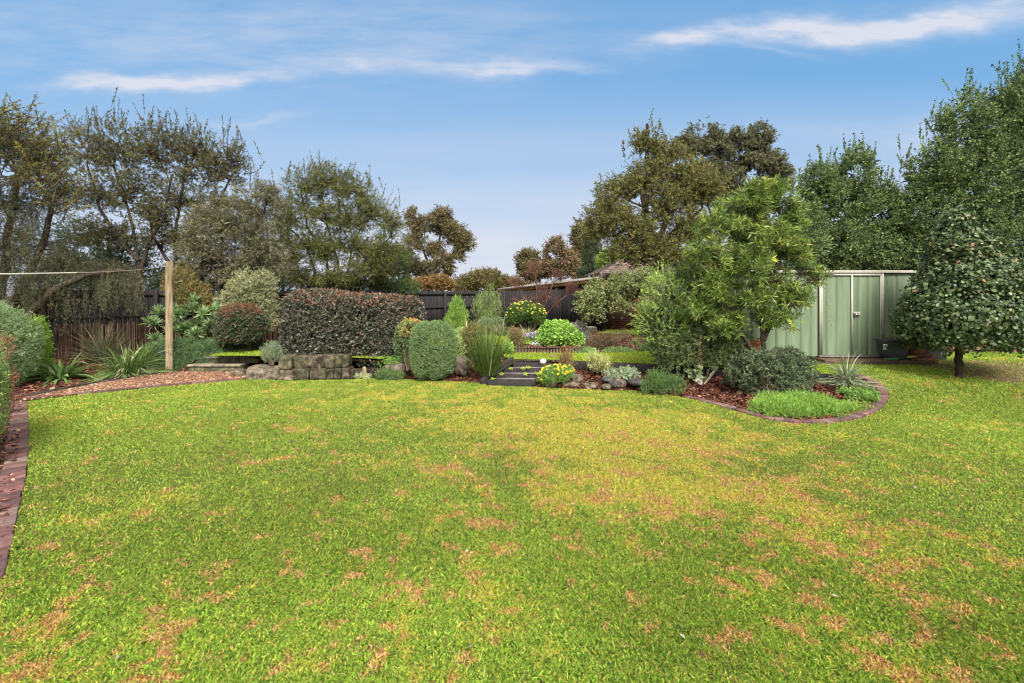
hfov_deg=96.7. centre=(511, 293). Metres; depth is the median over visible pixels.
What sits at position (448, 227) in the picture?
gum tree
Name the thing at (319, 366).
stone wall
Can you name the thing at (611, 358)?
lawn
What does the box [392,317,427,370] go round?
photinia shrub
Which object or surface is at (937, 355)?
grey trough
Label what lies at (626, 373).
lambs ear
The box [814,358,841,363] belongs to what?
sleeper
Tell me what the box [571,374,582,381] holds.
rock
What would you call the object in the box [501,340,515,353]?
nettle plant
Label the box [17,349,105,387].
agapanthus
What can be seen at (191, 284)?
nandina shrub
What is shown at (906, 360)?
sleeper
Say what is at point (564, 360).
reed plant
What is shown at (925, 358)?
loose brick
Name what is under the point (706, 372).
garden sleeper
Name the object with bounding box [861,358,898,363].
sleeper
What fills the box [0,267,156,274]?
clothes line
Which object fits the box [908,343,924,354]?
terracotta pot
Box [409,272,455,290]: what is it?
rusty shrub
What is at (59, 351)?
reed screen
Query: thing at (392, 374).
groundcover
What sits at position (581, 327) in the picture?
silver bush
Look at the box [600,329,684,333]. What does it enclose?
strip grass
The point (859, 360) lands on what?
sleeper
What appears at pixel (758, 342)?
terracotta pot
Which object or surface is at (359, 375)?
groundcover
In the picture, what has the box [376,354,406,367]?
groundcover
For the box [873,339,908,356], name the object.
charcoal planter
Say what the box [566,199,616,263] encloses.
gum tree
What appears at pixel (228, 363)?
stone steps
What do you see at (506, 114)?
sky
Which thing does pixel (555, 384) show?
rock
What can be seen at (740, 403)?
mulch chips
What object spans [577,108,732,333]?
deciduous tree
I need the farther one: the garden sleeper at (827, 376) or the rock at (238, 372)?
the rock at (238, 372)
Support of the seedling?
on the terrace at (628, 341)
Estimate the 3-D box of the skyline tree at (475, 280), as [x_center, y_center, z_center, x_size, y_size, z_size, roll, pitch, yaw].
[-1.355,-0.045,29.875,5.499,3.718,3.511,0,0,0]
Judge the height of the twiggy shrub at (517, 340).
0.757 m
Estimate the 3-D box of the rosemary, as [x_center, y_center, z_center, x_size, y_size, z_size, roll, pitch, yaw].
[2.973,1.733,9.010,1.015,0.596,0.689,0,0,0]
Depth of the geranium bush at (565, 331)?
12.60 m
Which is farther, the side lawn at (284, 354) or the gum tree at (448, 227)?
the gum tree at (448, 227)
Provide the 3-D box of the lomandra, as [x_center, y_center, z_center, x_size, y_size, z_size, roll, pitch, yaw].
[-10.605,1.063,11.865,3.362,1.422,3.127,0,0,-22]
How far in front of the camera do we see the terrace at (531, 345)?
12.54 m
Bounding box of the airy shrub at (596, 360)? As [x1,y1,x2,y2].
[584,348,611,372]
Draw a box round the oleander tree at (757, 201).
[670,172,835,361]
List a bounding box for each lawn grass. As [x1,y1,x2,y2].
[428,332,538,344]
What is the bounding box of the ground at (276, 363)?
[4,296,611,477]
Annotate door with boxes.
[823,276,850,354]
[853,276,879,354]
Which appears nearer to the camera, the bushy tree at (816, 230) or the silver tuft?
the silver tuft
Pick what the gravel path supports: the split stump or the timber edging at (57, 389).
the timber edging at (57, 389)
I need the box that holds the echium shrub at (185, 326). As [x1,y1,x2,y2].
[139,293,220,353]
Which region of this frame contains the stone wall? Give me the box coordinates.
[278,353,353,379]
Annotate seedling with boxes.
[631,337,641,345]
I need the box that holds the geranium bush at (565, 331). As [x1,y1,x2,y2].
[535,319,584,350]
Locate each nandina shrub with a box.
[160,263,215,337]
[457,320,484,358]
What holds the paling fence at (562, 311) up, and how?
on the terrace at (628, 341)
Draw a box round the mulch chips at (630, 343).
[238,329,1018,374]
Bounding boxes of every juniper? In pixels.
[136,334,235,372]
[747,386,879,418]
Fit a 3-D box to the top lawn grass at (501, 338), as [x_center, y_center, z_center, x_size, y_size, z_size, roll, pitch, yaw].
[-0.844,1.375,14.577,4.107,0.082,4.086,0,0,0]
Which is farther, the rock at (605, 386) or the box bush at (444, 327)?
the box bush at (444, 327)
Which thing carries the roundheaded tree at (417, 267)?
on the ground at (276, 363)
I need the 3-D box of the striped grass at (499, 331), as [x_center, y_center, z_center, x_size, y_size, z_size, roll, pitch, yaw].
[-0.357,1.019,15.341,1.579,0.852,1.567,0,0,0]
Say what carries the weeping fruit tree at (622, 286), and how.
on the terrace at (628, 341)
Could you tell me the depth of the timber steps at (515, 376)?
10.47 m
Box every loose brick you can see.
[909,353,932,356]
[911,357,937,360]
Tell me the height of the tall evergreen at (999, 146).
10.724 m
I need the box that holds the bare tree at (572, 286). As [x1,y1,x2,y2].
[508,259,580,330]
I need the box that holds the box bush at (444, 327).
[408,319,457,380]
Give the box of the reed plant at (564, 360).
[556,343,577,367]
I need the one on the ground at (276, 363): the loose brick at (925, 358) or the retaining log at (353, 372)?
the retaining log at (353, 372)
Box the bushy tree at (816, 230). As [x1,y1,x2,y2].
[745,196,833,269]
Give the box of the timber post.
[162,261,174,371]
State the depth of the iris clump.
10.09 m
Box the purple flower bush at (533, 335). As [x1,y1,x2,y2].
[521,331,537,340]
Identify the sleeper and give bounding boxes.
[559,361,670,372]
[671,365,780,376]
[813,374,835,380]
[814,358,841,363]
[834,358,869,362]
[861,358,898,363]
[897,358,926,363]
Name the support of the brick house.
on the terrace at (628, 341)
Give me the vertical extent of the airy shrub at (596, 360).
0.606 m
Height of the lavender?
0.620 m
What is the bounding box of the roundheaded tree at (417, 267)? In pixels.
[370,240,431,279]
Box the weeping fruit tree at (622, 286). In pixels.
[571,264,664,325]
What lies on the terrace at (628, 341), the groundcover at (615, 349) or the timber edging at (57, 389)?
the groundcover at (615, 349)
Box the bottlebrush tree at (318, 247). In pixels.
[264,151,412,291]
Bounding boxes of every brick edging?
[0,401,29,581]
[27,378,239,400]
[684,374,888,423]
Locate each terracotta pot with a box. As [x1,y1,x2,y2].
[739,340,760,350]
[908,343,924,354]
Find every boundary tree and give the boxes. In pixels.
[250,210,335,290]
[312,242,423,298]
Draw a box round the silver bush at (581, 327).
[571,320,591,341]
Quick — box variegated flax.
[817,349,903,392]
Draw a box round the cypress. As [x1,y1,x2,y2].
[576,229,601,280]
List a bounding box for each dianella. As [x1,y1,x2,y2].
[63,336,183,385]
[119,342,174,373]
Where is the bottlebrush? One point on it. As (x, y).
(679, 344)
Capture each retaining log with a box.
[350,368,361,378]
[367,368,385,377]
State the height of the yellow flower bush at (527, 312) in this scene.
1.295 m
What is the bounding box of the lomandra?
[55,313,157,367]
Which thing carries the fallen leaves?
on the lawn at (590, 471)
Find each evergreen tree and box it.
[32,214,164,314]
[142,252,287,315]
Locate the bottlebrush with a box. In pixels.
[627,257,759,371]
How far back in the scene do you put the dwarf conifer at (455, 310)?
15.07 m
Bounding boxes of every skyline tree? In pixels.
[453,266,530,291]
[512,246,542,283]
[536,232,584,280]
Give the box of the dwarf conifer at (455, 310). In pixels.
[443,294,469,331]
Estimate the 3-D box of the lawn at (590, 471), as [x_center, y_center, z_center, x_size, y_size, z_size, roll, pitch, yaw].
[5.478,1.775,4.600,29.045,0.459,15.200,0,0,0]
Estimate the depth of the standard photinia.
11.81 m
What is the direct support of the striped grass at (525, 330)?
on the top lawn
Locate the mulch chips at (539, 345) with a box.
[426,328,585,347]
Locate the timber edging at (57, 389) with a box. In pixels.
[25,372,154,396]
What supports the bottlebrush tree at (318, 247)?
on the terrace at (628, 341)
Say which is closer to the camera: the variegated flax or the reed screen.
the variegated flax
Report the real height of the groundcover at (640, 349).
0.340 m
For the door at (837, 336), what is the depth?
10.42 m
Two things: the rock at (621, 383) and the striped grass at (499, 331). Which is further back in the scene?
the striped grass at (499, 331)
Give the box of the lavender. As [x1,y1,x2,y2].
[257,340,284,365]
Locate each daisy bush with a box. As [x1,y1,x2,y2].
[528,340,541,350]
[535,363,574,385]
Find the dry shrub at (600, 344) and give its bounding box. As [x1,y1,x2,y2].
[586,327,633,350]
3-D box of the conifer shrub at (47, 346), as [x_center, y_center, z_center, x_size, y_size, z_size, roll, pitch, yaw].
[-10.653,1.216,10.204,0.623,1.561,0.711,0,0,0]
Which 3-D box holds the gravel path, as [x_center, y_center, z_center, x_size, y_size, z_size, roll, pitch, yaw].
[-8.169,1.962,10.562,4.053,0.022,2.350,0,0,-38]
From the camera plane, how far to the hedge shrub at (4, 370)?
5.51 m
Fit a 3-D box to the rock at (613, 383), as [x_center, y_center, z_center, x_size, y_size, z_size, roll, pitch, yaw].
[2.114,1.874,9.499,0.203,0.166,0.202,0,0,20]
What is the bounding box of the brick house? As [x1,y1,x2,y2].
[585,250,790,329]
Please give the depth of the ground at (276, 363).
13.06 m
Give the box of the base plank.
[810,362,910,364]
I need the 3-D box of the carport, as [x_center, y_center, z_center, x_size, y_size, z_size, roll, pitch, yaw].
[2.075,0.290,23.285,7.195,2.709,3.636,0,0,33]
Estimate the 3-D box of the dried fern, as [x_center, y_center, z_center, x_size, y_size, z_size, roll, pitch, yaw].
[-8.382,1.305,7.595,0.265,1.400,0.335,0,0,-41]
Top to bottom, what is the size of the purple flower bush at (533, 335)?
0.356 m
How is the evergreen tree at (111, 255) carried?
on the ground at (276, 363)
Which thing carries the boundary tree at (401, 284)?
on the ground at (276, 363)
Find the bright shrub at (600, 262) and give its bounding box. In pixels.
[594,247,633,270]
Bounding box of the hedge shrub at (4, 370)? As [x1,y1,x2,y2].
[0,340,14,441]
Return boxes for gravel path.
[22,372,245,400]
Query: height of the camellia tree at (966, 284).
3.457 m
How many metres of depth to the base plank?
10.02 m
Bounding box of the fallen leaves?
[7,370,1019,681]
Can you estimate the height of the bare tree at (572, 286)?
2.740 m
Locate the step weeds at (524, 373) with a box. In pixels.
[490,366,544,379]
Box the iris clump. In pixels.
[442,297,520,375]
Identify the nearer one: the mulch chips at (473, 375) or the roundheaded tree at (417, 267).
the mulch chips at (473, 375)
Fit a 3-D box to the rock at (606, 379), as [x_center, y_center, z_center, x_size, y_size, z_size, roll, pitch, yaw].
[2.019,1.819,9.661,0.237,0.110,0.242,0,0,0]
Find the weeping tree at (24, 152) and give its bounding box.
[0,91,149,340]
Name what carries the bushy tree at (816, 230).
on the terrace at (628, 341)
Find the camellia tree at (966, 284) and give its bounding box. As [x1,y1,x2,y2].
[887,204,1023,377]
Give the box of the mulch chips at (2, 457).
[0,341,279,536]
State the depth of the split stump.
10.66 m
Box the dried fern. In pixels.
[0,331,19,412]
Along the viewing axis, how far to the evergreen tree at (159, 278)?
14.84 m
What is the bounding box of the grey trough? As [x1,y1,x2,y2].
[925,347,947,359]
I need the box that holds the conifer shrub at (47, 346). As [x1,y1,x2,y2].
[16,313,57,377]
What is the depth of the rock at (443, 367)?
10.82 m
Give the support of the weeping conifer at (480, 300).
on the top lawn
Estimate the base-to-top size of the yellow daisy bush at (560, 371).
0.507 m
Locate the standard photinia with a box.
[211,301,269,351]
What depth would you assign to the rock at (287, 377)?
10.53 m
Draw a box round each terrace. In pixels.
[254,329,1016,367]
[378,328,586,347]
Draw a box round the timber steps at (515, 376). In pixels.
[480,357,558,386]
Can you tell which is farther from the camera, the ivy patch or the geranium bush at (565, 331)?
the geranium bush at (565, 331)
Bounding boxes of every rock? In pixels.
[230,368,245,375]
[245,364,279,379]
[278,375,295,380]
[384,360,405,373]
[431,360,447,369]
[453,355,468,375]
[544,377,558,387]
[561,380,579,388]
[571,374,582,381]
[583,382,596,387]
[585,326,596,332]
[601,377,612,382]
[601,384,610,389]
[608,380,617,387]
[615,378,626,387]
[627,378,643,385]
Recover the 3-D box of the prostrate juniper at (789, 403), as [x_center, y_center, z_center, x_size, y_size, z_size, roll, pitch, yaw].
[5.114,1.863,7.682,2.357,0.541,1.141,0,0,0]
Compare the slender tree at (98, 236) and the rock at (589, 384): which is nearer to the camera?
the rock at (589, 384)
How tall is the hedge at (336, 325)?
2.179 m
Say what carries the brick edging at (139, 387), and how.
on the gravel path
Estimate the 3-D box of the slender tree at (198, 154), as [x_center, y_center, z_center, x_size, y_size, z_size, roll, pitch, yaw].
[-10.009,-2.240,14.562,3.814,7.685,2.130,0,0,0]
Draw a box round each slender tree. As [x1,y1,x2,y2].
[52,86,183,289]
[133,108,265,288]
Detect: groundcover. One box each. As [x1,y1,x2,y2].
[354,371,371,378]
[374,367,405,380]
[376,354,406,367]
[574,345,598,352]
[603,345,635,352]
[637,342,661,351]
[835,385,881,402]
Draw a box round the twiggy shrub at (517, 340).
[506,326,527,346]
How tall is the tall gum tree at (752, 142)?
16.631 m
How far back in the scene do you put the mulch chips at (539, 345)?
12.63 m
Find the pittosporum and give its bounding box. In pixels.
[211,265,282,344]
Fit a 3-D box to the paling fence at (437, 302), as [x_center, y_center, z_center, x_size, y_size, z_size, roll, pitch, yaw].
[-6.577,0.814,16.233,15.260,1.938,0.123,0,0,-38]
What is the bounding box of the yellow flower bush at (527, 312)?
[504,299,547,331]
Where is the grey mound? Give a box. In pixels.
[478,315,505,333]
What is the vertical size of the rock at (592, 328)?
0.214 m
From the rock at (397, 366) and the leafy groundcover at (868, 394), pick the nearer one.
the leafy groundcover at (868, 394)
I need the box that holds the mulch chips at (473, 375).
[387,354,513,382]
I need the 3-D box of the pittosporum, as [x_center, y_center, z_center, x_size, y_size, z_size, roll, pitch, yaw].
[-7.545,0.380,13.011,1.945,2.416,1.478,0,0,0]
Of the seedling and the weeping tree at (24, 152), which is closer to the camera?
the weeping tree at (24, 152)
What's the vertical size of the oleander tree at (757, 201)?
4.191 m
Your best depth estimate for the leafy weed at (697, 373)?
9.30 m
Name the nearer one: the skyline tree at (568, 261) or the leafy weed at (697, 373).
the leafy weed at (697, 373)
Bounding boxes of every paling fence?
[16,289,498,358]
[499,288,609,331]
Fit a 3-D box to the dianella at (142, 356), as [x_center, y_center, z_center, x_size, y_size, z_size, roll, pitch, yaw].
[-9.197,1.462,11.294,1.925,0.825,1.688,0,0,27]
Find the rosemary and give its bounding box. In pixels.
[638,366,688,394]
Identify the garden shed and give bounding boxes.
[715,270,925,356]
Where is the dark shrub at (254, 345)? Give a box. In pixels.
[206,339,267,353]
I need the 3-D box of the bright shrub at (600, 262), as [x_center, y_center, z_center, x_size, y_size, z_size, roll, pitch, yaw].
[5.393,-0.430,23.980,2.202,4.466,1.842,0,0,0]
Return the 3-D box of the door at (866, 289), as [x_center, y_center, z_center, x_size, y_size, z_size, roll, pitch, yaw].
[8.113,0.495,10.436,0.681,1.811,0.032,0,0,0]
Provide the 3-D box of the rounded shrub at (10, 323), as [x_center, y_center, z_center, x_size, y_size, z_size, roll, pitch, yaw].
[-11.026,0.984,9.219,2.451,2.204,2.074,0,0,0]
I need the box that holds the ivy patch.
[455,326,469,355]
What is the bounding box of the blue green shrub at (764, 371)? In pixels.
[720,345,821,395]
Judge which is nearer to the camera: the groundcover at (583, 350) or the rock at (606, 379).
the rock at (606, 379)
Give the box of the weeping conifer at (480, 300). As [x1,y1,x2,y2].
[467,281,505,332]
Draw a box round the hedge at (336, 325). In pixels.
[276,287,433,369]
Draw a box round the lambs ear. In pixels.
[603,365,640,380]
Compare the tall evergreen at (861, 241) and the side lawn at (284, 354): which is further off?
the tall evergreen at (861, 241)
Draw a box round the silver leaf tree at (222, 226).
[168,174,298,293]
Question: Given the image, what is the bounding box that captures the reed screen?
[55,317,281,358]
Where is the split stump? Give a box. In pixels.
[362,366,366,378]
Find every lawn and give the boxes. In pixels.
[0,357,1023,682]
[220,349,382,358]
[504,352,834,374]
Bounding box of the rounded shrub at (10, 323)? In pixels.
[0,300,45,387]
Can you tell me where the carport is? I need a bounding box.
[497,275,607,290]
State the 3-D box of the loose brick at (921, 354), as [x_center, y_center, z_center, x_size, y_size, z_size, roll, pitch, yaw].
[8.942,1.330,9.950,0.350,0.055,0.200,0,0,-3]
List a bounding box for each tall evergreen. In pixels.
[793,131,932,273]
[874,38,1023,269]
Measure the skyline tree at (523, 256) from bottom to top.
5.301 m
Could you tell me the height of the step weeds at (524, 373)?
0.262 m
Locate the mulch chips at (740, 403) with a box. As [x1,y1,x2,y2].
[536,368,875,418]
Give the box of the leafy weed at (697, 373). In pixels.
[685,356,719,384]
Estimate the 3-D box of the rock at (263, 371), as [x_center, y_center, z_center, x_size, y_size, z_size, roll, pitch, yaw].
[-5.958,1.940,11.035,1.002,0.454,0.948,0,0,0]
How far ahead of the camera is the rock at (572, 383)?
9.72 m
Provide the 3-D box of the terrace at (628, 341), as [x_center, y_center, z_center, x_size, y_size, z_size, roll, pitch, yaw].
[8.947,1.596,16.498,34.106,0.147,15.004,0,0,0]
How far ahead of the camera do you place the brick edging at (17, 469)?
4.92 m
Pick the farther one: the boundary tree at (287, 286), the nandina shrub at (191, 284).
the boundary tree at (287, 286)
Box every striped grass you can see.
[488,320,509,335]
[503,325,536,337]
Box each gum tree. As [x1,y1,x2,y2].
[401,204,478,290]
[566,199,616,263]
[671,115,796,244]
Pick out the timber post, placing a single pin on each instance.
(169, 308)
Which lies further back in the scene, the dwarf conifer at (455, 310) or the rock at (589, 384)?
the dwarf conifer at (455, 310)
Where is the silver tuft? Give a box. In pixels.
[142,365,160,374]
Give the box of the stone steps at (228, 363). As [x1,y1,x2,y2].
[187,355,263,371]
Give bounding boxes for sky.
[0,0,1023,295]
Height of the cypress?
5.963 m
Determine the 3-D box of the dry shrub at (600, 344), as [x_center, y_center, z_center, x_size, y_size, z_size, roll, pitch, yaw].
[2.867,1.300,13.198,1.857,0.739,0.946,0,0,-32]
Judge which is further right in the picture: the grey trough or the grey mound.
the grey trough

